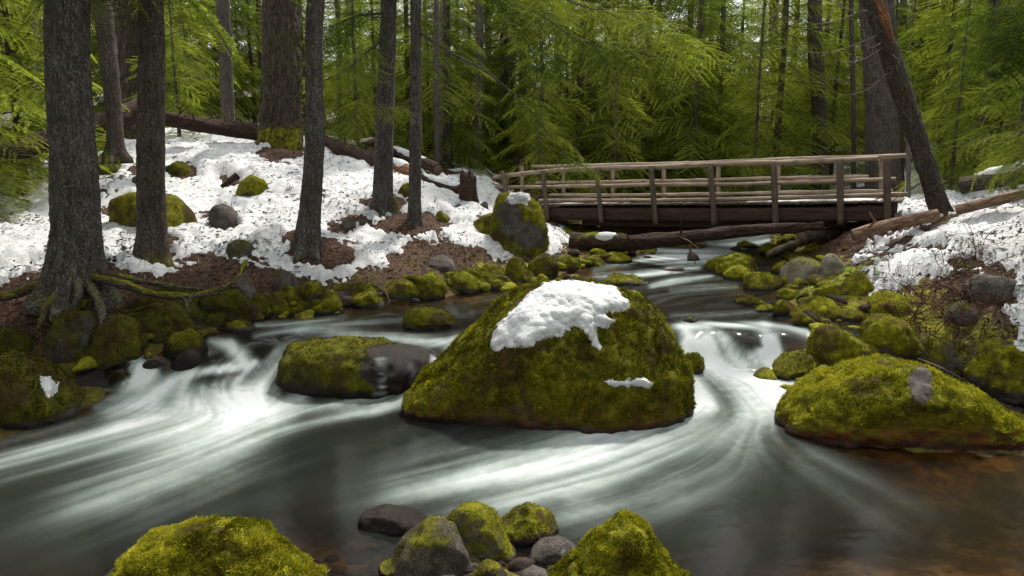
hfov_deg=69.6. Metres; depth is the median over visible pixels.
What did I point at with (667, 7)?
conifer tree
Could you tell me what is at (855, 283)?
mossy rock
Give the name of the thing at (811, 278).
mossy stone
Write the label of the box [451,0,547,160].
conifer tree
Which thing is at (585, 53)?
conifer tree
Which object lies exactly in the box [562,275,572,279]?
mossy stone
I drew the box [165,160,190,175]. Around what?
mossy rock
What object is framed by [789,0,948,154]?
conifer tree
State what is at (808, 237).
fallen log
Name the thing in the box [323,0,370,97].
conifer tree
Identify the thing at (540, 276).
mossy stone
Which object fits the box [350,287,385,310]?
mossy rock
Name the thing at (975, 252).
bare shrub
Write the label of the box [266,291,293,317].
mossy rock
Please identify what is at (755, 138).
conifer tree
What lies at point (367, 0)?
sky
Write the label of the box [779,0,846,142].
conifer tree
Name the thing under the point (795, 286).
mossy stone
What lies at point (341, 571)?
sunken stone
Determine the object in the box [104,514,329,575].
mossy boulder
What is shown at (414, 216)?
tree
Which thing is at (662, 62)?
conifer tree
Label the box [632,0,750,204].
conifer tree
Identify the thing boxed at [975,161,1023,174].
snow patch
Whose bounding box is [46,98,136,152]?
fallen log
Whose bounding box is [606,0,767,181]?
conifer tree
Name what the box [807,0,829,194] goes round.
tree
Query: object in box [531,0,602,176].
conifer tree
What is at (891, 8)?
tree
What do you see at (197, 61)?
conifer tree
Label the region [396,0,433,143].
conifer tree
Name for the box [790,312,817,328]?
mossy rock
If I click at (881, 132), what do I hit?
tree
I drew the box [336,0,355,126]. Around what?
tree
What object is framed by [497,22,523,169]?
tree
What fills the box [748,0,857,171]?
conifer tree
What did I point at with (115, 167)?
mossy rock
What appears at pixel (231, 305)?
mossy rock
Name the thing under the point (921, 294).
bare shrub
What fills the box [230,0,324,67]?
conifer tree
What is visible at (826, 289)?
mossy rock
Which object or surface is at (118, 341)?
mossy rock
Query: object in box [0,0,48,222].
conifer tree
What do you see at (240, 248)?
stone
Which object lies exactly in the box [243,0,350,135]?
conifer tree
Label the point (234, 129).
fallen log
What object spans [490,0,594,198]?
conifer tree
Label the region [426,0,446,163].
tree
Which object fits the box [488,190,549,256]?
mossy boulder
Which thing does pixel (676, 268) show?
stone
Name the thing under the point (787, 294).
mossy rock
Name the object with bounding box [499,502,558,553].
stone
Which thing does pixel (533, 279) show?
mossy stone
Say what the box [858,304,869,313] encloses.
mossy stone
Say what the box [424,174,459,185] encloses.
snow patch
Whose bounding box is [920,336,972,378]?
mossy rock
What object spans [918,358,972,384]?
stick
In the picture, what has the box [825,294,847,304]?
mossy stone
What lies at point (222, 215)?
stone
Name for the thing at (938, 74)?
conifer tree
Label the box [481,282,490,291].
mossy stone
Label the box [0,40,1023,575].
ground
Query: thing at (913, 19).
conifer tree
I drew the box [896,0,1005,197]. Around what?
conifer tree
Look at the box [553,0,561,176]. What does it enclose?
tree
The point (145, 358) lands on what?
mossy stone
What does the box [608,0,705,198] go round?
conifer tree
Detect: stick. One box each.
[361,268,389,301]
[689,244,695,263]
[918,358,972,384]
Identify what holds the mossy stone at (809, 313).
on the ground
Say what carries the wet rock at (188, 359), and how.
on the ground
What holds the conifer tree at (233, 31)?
on the ground
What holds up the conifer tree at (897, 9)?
on the ground
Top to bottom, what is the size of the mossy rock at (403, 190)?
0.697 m
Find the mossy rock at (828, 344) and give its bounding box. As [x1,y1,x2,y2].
[805,323,882,365]
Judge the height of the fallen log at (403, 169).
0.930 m
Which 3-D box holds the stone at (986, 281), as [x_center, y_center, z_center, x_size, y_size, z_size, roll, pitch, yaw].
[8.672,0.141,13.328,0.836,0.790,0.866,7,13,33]
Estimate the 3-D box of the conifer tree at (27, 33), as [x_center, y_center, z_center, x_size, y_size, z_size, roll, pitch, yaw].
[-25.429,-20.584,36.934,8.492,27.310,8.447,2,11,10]
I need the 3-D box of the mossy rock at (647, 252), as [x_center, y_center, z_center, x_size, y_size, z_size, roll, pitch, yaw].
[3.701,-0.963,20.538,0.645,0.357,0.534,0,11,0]
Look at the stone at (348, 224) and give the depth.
17.73 m
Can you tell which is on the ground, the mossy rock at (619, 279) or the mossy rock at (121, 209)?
the mossy rock at (121, 209)
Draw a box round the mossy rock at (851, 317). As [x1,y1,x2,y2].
[837,305,864,323]
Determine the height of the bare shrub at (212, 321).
0.611 m
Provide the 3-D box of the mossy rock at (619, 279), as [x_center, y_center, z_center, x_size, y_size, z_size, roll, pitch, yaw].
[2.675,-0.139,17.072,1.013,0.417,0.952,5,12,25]
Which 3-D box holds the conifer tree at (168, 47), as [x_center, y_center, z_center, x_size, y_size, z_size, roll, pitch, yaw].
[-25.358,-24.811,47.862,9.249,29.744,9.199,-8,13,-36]
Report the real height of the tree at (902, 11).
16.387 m
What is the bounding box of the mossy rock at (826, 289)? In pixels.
[811,283,840,297]
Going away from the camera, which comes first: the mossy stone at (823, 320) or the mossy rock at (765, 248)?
the mossy stone at (823, 320)
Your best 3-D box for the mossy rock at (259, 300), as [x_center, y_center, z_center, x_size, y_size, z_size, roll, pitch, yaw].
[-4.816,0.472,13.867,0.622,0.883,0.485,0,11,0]
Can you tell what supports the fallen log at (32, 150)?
on the ground
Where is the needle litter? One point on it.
(442, 240)
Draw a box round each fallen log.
[0,129,48,166]
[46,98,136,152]
[165,106,258,139]
[220,172,239,188]
[325,135,373,165]
[355,138,374,148]
[393,148,441,174]
[393,163,422,175]
[421,173,459,193]
[569,217,823,251]
[600,226,709,234]
[765,239,808,256]
[796,227,840,243]
[850,209,939,239]
[955,189,1023,214]
[958,169,1023,193]
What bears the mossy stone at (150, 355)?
on the ground
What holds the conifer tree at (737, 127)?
on the ground
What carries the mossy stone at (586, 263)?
on the ground
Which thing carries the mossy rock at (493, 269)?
on the ground
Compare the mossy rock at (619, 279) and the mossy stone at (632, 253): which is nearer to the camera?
the mossy rock at (619, 279)
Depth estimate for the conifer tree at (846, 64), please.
52.99 m
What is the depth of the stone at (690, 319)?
13.64 m
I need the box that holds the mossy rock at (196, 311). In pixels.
[130,285,207,324]
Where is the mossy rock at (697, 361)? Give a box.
[685,351,704,374]
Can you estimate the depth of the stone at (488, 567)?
6.31 m
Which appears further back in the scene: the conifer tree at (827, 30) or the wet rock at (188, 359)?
the conifer tree at (827, 30)
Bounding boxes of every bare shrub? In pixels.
[194,310,228,337]
[272,248,475,282]
[550,222,587,258]
[787,162,864,189]
[788,279,916,336]
[806,219,882,258]
[819,258,1009,337]
[841,236,937,289]
[855,263,1023,354]
[918,239,1023,337]
[924,215,1023,278]
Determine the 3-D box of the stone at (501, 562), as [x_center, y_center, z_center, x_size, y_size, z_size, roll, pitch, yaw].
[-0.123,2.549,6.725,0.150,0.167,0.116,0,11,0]
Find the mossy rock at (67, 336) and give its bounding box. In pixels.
[42,308,98,363]
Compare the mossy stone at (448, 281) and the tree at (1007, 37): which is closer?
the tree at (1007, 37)
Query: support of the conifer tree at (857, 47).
on the ground
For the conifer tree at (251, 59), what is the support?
on the ground
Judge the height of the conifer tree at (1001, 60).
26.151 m
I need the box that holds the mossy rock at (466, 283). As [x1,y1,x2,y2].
[451,271,483,295]
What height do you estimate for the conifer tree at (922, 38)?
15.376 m
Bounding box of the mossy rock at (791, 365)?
[772,349,821,380]
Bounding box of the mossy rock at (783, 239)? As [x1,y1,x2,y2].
[776,234,796,252]
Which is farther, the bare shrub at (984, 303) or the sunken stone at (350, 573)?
the bare shrub at (984, 303)
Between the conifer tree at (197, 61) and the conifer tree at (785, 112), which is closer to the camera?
the conifer tree at (785, 112)
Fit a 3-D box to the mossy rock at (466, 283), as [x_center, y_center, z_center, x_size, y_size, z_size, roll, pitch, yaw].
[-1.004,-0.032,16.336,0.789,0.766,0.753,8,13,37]
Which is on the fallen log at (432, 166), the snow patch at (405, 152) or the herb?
the snow patch at (405, 152)
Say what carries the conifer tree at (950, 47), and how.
on the ground
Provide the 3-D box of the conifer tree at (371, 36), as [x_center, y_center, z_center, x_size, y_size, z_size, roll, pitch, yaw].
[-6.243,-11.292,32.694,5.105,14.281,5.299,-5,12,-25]
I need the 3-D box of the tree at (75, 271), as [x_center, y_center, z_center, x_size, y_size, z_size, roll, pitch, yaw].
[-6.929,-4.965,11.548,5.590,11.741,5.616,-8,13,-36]
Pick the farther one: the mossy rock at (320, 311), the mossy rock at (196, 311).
the mossy rock at (320, 311)
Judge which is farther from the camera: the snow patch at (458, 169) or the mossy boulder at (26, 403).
the snow patch at (458, 169)
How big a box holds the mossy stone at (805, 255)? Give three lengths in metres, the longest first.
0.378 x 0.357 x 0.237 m
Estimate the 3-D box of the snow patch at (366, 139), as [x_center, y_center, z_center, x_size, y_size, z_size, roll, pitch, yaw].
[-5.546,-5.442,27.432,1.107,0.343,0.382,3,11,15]
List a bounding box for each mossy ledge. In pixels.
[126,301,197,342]
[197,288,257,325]
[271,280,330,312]
[333,281,388,302]
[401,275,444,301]
[444,266,513,282]
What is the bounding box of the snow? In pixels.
[0,69,1023,350]
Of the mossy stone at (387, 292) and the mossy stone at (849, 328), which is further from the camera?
the mossy stone at (387, 292)
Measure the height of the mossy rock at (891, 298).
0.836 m
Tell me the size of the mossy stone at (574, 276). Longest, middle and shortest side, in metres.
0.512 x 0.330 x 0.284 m
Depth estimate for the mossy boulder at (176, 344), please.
11.95 m
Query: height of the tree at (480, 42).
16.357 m
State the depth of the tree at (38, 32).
28.69 m
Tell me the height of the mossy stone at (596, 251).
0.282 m
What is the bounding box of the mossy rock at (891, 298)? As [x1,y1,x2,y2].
[867,289,911,317]
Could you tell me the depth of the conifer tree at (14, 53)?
46.87 m
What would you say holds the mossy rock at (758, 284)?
on the ground
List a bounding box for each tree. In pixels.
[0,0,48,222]
[0,0,104,123]
[0,0,135,194]
[0,0,248,329]
[0,1,32,111]
[0,9,43,65]
[17,1,191,111]
[19,0,319,267]
[22,1,42,128]
[42,10,103,112]
[91,0,133,164]
[91,1,203,111]
[111,0,137,138]
[121,0,214,139]
[164,0,242,127]
[164,0,261,126]
[164,1,213,106]
[164,2,216,127]
[174,0,259,123]
[177,0,260,120]
[200,0,261,122]
[209,4,259,104]
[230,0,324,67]
[238,2,257,85]
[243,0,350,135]
[255,0,303,150]
[256,0,261,105]
[267,0,471,216]
[290,0,357,263]
[301,0,398,145]
[302,8,336,126]
[322,0,393,141]
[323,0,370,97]
[323,0,407,151]
[324,0,425,153]
[327,0,380,76]
[334,0,465,160]
[335,0,731,228]
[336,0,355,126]
[342,0,403,88]
[350,0,431,156]
[394,0,462,162]
[394,0,511,184]
[395,0,490,158]
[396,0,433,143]
[398,2,452,126]
[424,0,514,167]
[425,2,484,158]
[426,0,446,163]
[428,0,568,178]
[438,0,461,160]
[444,2,603,167]
[447,0,472,161]
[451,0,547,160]
[458,0,502,166]
[460,8,530,171]
[473,0,560,180]
[484,0,492,168]
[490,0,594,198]
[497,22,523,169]
[499,0,665,198]
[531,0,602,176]
[534,11,599,176]
[546,14,608,157]
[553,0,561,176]
[557,0,653,198]
[565,4,609,140]
[567,0,643,180]
[583,0,662,192]
[583,0,713,192]
[583,1,670,187]
[585,0,670,111]
[586,0,603,180]
[598,0,729,174]
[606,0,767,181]
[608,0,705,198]
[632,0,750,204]
[640,0,746,204]
[647,0,801,197]
[665,2,765,178]
[700,0,770,177]
[703,0,861,204]
[705,0,816,204]
[713,42,762,177]
[722,0,807,152]
[743,0,811,180]
[744,0,807,100]
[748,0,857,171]
[760,0,809,172]
[762,0,864,175]
[769,0,779,149]
[769,0,954,214]
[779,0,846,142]
[782,0,865,189]
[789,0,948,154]
[798,0,898,145]
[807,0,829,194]
[828,0,931,169]
[834,2,916,131]
[849,0,864,188]
[859,0,903,202]
[859,1,925,153]
[860,0,957,141]
[861,0,941,151]
[888,0,904,188]
[895,0,1023,128]
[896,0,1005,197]
[898,0,1017,170]
[898,1,980,118]
[900,0,907,66]
[906,88,938,197]
[908,0,964,139]
[911,0,1023,190]
[923,0,1023,181]
[925,27,960,135]
[940,0,1023,205]
[945,5,1023,190]
[948,0,1023,126]
[980,0,1017,161]
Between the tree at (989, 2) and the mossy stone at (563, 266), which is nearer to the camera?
the mossy stone at (563, 266)
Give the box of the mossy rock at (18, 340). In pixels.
[0,327,34,352]
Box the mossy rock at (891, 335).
[858,313,924,362]
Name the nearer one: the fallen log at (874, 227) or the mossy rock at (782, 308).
the mossy rock at (782, 308)
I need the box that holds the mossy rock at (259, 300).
[251,291,271,319]
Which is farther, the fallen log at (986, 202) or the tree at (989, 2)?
the tree at (989, 2)
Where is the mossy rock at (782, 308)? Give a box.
[772,298,791,321]
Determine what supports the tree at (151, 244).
on the ground
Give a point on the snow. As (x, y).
(354, 179)
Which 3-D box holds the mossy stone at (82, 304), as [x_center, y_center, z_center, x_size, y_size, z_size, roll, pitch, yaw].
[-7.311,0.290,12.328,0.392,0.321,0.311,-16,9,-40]
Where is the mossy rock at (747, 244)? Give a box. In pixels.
[737,240,760,250]
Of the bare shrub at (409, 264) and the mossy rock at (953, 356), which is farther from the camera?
the bare shrub at (409, 264)
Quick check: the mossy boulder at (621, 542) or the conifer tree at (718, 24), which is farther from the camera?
the conifer tree at (718, 24)
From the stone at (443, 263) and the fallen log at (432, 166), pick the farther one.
the fallen log at (432, 166)
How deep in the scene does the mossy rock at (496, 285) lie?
16.41 m
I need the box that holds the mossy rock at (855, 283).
[840,271,874,295]
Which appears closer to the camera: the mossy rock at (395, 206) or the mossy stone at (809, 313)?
the mossy stone at (809, 313)
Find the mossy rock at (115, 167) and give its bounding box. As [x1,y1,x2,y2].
[99,164,120,174]
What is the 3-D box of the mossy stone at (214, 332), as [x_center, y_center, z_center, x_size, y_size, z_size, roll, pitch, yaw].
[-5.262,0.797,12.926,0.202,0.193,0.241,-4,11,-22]
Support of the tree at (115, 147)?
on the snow
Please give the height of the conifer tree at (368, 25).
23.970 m
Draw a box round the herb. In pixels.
[842,266,862,273]
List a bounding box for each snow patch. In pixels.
[40,376,58,397]
[353,137,373,144]
[393,146,425,157]
[393,157,408,166]
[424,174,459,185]
[447,168,468,171]
[490,280,630,351]
[505,192,530,205]
[595,232,615,240]
[605,377,652,388]
[740,198,881,201]
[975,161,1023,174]
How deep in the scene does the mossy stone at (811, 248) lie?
19.30 m
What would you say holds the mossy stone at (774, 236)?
on the ground
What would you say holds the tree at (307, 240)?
on the ground
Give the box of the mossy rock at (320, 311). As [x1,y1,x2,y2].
[310,288,344,318]
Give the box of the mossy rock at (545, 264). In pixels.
[528,252,558,276]
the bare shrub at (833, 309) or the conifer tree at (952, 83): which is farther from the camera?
the conifer tree at (952, 83)
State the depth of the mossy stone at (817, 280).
15.37 m
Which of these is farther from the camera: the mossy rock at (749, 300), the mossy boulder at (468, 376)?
the mossy rock at (749, 300)
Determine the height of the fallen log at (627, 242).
1.120 m
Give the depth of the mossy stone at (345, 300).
14.79 m
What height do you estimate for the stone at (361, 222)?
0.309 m
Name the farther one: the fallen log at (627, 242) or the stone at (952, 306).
the fallen log at (627, 242)
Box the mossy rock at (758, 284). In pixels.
[743,271,784,296]
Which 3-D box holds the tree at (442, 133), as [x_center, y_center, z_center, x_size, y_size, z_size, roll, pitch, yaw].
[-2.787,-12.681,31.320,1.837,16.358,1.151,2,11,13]
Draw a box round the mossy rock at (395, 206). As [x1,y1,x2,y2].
[393,196,398,213]
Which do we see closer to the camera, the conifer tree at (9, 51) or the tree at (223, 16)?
the conifer tree at (9, 51)
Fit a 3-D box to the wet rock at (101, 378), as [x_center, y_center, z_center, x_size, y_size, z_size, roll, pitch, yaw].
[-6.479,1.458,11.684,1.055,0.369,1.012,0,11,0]
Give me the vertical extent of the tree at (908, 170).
3.805 m
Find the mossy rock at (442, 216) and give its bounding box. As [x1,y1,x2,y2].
[435,211,449,221]
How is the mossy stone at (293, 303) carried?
on the ground
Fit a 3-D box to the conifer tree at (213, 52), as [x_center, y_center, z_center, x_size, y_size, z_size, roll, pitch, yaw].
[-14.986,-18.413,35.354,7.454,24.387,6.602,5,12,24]
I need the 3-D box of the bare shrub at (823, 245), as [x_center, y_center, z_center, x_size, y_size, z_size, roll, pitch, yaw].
[8.184,-1.204,18.536,1.716,1.452,3.958,0,11,0]
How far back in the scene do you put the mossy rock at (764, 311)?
14.31 m
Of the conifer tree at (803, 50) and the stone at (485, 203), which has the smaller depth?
the stone at (485, 203)
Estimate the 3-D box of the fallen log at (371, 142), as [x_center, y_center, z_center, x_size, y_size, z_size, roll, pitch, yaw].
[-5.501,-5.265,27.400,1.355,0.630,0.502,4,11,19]
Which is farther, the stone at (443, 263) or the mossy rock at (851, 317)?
the stone at (443, 263)
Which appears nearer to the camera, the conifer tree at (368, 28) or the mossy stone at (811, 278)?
the mossy stone at (811, 278)
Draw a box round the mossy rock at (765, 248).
[759,243,781,259]
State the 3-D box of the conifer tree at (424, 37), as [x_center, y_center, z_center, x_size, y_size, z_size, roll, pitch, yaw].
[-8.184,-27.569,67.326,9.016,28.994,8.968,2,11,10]
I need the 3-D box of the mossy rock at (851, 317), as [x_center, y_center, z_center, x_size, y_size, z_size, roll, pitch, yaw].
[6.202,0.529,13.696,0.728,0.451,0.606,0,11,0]
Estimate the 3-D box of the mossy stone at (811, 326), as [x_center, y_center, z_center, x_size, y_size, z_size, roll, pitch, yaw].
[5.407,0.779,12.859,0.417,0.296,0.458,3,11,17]
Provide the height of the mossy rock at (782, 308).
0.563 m
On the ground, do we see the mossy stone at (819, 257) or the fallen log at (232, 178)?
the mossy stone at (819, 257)
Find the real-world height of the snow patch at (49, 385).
0.360 m
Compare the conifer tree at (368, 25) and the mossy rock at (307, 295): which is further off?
the conifer tree at (368, 25)
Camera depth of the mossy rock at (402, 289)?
15.36 m
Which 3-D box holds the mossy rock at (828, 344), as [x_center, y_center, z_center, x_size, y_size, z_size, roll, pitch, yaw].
[5.452,1.139,12.081,1.170,1.136,0.984,0,11,0]
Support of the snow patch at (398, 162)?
on the fallen log at (403, 169)
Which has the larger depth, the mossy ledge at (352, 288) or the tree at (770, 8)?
the tree at (770, 8)
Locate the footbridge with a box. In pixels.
[492,153,907,227]
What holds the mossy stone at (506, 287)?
on the ground
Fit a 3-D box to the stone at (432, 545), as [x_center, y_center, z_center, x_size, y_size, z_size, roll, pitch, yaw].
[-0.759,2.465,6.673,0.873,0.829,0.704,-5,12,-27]
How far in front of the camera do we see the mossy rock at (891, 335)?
11.92 m
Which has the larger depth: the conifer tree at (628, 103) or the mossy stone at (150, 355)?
the conifer tree at (628, 103)
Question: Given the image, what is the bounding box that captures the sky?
[92,0,963,88]
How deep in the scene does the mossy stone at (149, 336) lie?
12.11 m
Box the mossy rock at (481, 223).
[473,213,490,234]
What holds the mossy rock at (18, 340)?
on the ground
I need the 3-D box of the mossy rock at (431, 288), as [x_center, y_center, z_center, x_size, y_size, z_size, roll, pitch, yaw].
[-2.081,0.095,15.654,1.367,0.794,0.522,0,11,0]
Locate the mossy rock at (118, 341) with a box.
[84,312,149,369]
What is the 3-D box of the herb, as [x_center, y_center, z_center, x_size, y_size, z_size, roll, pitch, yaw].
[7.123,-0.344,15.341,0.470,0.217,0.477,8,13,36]
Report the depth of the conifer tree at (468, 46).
36.48 m
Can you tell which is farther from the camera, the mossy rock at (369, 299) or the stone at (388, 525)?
the mossy rock at (369, 299)
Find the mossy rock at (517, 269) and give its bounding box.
[505,255,533,282]
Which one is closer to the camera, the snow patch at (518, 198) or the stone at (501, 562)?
the stone at (501, 562)
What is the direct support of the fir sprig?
on the fallen log at (627, 242)
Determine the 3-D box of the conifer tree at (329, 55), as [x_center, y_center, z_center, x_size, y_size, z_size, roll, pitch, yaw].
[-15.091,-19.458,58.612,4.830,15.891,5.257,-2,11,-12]
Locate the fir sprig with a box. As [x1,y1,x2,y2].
[579,231,622,239]
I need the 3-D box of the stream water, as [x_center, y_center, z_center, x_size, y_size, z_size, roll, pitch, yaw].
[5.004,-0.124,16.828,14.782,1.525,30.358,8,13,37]
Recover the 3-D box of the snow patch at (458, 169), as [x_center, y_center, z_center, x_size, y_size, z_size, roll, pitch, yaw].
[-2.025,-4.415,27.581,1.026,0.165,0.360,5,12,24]
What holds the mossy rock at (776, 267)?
on the ground
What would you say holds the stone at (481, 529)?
on the ground
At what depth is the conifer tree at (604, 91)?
38.16 m
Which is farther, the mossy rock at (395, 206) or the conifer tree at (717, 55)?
the conifer tree at (717, 55)
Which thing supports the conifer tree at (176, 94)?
on the ground
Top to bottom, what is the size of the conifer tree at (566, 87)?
30.727 m
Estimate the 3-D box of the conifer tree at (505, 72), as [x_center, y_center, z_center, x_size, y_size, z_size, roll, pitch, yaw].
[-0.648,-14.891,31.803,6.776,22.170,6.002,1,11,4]
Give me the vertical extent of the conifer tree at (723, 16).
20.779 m
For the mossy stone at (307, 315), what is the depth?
13.90 m
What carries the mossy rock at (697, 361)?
in the stream water
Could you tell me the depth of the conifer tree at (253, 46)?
75.95 m
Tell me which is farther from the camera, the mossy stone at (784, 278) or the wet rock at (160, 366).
the mossy stone at (784, 278)
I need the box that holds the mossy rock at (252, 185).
[235,175,268,195]
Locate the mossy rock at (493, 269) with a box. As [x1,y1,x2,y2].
[481,263,505,275]
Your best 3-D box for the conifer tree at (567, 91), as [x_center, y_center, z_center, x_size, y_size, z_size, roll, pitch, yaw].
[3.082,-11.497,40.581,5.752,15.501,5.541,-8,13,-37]
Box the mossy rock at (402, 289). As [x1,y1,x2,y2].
[383,277,419,300]
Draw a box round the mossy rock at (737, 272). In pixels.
[723,264,749,289]
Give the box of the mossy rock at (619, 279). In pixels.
[603,273,646,285]
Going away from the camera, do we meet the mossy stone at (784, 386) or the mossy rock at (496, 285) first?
the mossy stone at (784, 386)
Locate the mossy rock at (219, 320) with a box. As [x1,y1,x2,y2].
[203,312,225,326]
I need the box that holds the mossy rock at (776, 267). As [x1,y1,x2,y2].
[770,260,787,276]
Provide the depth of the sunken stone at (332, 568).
6.97 m
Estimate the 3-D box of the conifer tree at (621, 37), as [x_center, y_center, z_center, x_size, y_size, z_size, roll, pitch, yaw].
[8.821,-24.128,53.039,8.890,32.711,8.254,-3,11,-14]
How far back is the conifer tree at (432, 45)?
46.32 m
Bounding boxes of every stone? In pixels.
[72,356,97,374]
[77,299,87,310]
[142,356,151,361]
[143,332,154,339]
[145,352,154,358]
[197,330,209,338]
[208,203,237,228]
[208,328,218,336]
[225,238,254,258]
[235,273,256,300]
[254,312,264,321]
[272,267,299,290]
[279,315,286,319]
[289,301,296,306]
[293,309,313,321]
[323,554,339,562]
[329,565,335,572]
[332,567,345,575]
[334,290,350,300]
[338,542,355,554]
[341,218,355,229]
[341,296,352,307]
[346,570,354,575]
[354,552,370,564]
[356,219,365,224]
[358,504,426,546]
[367,554,386,572]
[378,515,480,575]
[379,544,396,555]
[382,289,390,296]
[410,298,420,305]
[427,255,455,272]
[445,278,451,286]
[446,500,516,562]
[471,558,507,575]
[480,201,488,209]
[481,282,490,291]
[495,558,506,565]
[499,282,516,293]
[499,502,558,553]
[508,557,535,571]
[515,565,548,575]
[529,276,537,283]
[531,535,576,568]
[537,274,547,281]
[559,263,566,269]
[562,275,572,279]
[567,249,579,255]
[571,274,580,278]
[579,260,591,266]
[588,248,607,254]
[594,262,603,268]
[604,252,612,258]
[627,251,635,255]
[663,266,684,270]
[683,316,696,322]
[687,251,699,260]
[729,246,740,250]
[753,367,777,379]
[770,234,780,241]
[779,256,820,283]
[779,384,789,389]
[782,275,787,284]
[790,285,801,289]
[793,278,803,286]
[795,290,809,299]
[797,253,810,257]
[800,309,819,322]
[803,244,821,252]
[806,274,825,284]
[808,323,822,330]
[812,306,828,319]
[814,255,823,260]
[814,278,822,284]
[818,280,831,287]
[818,317,830,323]
[820,252,844,275]
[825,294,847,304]
[842,325,859,334]
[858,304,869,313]
[944,300,982,326]
[965,274,1016,301]
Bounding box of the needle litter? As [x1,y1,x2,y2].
[0,116,1023,365]
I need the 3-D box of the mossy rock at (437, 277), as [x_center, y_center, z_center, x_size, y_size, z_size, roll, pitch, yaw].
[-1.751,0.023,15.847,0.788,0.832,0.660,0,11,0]
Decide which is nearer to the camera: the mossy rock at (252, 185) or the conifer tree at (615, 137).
the mossy rock at (252, 185)
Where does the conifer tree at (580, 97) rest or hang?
on the ground
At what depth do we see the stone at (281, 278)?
14.46 m
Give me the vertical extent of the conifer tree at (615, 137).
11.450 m
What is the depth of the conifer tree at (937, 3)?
39.52 m
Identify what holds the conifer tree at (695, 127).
on the ground
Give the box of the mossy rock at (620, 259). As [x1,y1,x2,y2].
[604,252,631,266]
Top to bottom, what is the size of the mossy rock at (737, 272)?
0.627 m
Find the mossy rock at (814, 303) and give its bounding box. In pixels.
[786,296,840,322]
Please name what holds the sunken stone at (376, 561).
on the ground
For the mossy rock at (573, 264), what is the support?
on the ground
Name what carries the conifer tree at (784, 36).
on the ground
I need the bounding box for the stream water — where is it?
[0,204,1023,575]
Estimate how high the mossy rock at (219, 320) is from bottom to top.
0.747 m
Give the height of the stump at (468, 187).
1.274 m
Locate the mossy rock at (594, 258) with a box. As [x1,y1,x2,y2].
[583,253,602,266]
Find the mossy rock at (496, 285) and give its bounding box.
[489,279,504,292]
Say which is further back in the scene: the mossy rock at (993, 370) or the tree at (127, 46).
the tree at (127, 46)
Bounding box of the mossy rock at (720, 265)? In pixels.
[705,252,757,275]
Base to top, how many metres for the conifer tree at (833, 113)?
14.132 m
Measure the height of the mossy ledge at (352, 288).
0.819 m
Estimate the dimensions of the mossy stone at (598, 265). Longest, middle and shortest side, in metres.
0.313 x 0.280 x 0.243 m
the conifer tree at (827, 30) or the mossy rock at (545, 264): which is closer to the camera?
the mossy rock at (545, 264)
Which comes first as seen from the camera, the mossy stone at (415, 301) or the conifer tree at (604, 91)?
the mossy stone at (415, 301)
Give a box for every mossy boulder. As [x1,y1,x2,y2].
[0,347,86,430]
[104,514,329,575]
[162,328,207,362]
[222,318,255,337]
[276,335,435,398]
[401,278,697,433]
[402,304,458,330]
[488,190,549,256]
[546,508,690,575]
[774,353,1023,451]
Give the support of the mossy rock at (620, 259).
on the ground
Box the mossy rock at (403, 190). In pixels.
[398,182,408,196]
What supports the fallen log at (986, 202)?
on the snow
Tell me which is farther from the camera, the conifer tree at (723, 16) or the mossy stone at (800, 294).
the conifer tree at (723, 16)
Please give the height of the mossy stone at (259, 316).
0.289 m
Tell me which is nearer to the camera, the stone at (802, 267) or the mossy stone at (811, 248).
the stone at (802, 267)
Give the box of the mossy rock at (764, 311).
[754,303,772,319]
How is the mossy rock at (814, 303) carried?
on the ground
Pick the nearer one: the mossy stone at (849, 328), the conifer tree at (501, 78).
the mossy stone at (849, 328)
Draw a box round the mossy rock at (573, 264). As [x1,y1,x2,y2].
[557,256,581,272]
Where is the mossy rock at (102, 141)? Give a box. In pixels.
[96,136,105,151]
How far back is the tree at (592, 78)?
35.75 m
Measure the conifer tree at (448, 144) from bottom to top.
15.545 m
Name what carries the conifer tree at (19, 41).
on the ground
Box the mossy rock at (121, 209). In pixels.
[107,192,197,227]
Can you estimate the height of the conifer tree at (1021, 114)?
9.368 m
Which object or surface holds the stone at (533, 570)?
on the ground
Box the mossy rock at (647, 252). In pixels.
[637,250,655,255]
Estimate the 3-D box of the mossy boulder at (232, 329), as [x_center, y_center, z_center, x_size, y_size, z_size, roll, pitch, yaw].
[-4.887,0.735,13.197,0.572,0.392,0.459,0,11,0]
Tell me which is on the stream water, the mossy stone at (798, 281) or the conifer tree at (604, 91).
the mossy stone at (798, 281)
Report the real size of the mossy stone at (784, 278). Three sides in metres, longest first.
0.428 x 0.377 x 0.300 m
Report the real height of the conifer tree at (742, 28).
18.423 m
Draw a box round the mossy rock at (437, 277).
[421,270,447,293]
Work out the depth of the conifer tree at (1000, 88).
25.52 m
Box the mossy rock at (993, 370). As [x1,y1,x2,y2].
[960,342,1023,408]
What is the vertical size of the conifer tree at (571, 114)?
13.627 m
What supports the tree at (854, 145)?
on the ground
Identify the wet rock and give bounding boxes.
[75,369,127,388]
[142,359,165,375]
[170,349,202,374]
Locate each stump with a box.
[459,169,479,202]
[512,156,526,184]
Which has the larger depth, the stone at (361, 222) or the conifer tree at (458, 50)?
the conifer tree at (458, 50)
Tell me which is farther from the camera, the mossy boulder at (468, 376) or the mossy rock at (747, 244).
the mossy rock at (747, 244)
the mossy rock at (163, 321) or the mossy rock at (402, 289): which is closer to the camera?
the mossy rock at (163, 321)
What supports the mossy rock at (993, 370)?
on the ground
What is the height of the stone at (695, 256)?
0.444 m
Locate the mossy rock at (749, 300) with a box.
[734,294,765,305]
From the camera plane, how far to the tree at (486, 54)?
36.43 m
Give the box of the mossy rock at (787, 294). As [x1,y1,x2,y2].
[776,288,798,299]
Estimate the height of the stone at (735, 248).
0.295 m

